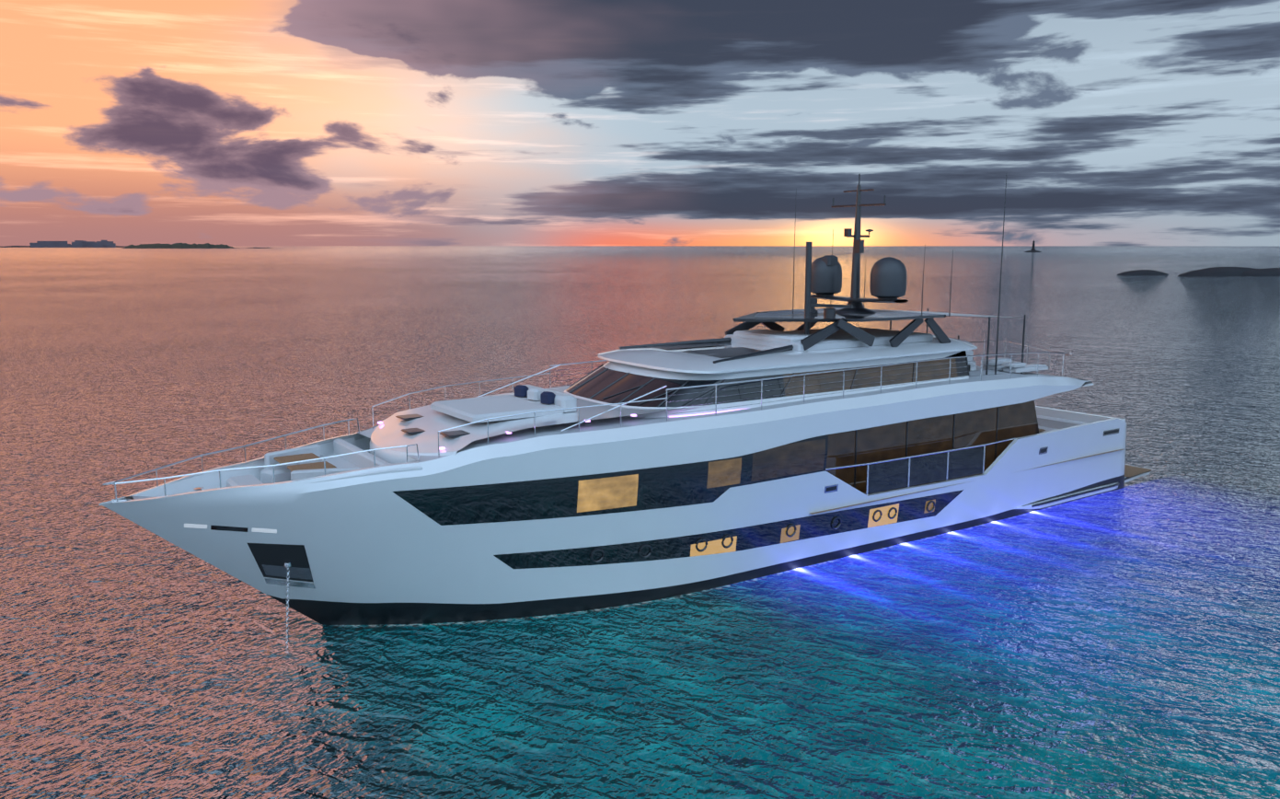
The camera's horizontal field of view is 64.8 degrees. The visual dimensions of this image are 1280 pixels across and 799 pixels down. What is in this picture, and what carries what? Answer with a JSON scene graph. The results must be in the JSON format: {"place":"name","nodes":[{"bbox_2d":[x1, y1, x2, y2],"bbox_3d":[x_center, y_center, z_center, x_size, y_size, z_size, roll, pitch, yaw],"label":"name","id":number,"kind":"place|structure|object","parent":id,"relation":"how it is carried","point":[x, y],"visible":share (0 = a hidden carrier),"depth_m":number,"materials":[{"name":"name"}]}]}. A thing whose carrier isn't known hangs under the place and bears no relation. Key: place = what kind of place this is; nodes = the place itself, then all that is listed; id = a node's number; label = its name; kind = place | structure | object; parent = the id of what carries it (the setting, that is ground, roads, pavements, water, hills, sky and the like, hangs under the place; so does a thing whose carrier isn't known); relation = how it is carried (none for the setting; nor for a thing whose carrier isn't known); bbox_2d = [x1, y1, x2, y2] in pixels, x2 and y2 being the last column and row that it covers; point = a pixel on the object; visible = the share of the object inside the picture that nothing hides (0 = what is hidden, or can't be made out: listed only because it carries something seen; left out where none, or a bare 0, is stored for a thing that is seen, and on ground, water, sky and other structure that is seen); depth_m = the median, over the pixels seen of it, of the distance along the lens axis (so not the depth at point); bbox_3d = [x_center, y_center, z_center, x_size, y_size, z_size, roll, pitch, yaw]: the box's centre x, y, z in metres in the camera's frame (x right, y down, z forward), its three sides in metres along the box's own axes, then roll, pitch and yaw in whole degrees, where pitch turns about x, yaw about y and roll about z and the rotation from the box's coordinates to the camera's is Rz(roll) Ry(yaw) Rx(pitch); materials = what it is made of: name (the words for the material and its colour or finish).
{"place":"outdoors","nodes":[
{"label":"outdoors","id":0,"kind":"place"},
{"bbox_2d":[0,245,1279,798],"bbox_3d":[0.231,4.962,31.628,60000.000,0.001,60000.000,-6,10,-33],"label":"sea","id":1,"kind":"structure","parent":0,"point":[1123,643],"depth_m":28.46,"materials":[{"name":"liquid"}]},
{"bbox_2d":[99,366,1126,624],"bbox_3d":[3.237,3.041,33.381,37.248,7.070,7.640,-6,10,-33],"label":"yacht hull","id":2,"kind":"object","parent":1,"relation":"on","point":[379,550],"visible":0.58,"depth_m":26.55,"materials":[{"name":"white"}]},
{"bbox_2d":[111,384,718,502],"bbox_3d":[-5.682,0.984,26.999,15.250,2.060,5.869,-6,10,-33],"label":"foredeck","id":3,"kind":"object","parent":2,"relation":"on","point":[421,426],"visible":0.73,"depth_m":26.35,"materials":[{"name":"white"}]},
{"bbox_2d":[102,337,1072,501],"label":"rails","id":4,"kind":"object","parent":2,"relation":"on","point":[903,472],"visible":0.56,"depth_m":32.16,"materials":[{"name":"silver metal"}]},
{"bbox_2d":[184,427,1119,588],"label":"hull windows","id":5,"kind":"structure","parent":2,"relation":"attached to","point":[670,486],"depth_m":26.92,"materials":[{"name":"black glass"}]},
{"bbox_2d":[283,464,1152,645],"bbox_3d":[5.445,3.760,34.987,35.443,3.876,7.016,-6,10,-33],"label":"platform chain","id":6,"kind":"object","parent":2,"relation":"attached to","point":[1132,472],"visible":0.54,"depth_m":38.51,"materials":[{"name":"grey metal"}]},
{"bbox_2d":[564,326,1088,494],"bbox_3d":[7.491,0.010,35.813,22.800,5.090,6.044,-6,10,-33],"label":"superstructure","id":7,"kind":"object","parent":2,"relation":"on","point":[625,374],"visible":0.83,"depth_m":31.94,"materials":[{"name":"white glass"}]},
{"bbox_2d":[725,173,1048,374],"bbox_3d":[8.466,-4.349,35.812,13.250,7.250,5.100,-6,10,-33],"label":"radar mast","id":8,"kind":"object","parent":7,"relation":"on","point":[887,282],"visible":0.75,"depth_m":34.42,"materials":[{"name":"grey metal"}]},
{"bbox_2d":[0,239,1279,276],"bbox_3d":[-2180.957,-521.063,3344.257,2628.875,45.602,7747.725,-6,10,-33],"label":"land","id":9,"kind":"structure","parent":0,"point":[1216,271],"depth_m":3763.43,"materials":[{"name":"grey stone"}]},
{"bbox_2d":[0,0,1279,246],"label":"sky","id":10,"kind":"structure","parent":0,"point":[123,122],"materials":[{"name":"grey"}]}
]}

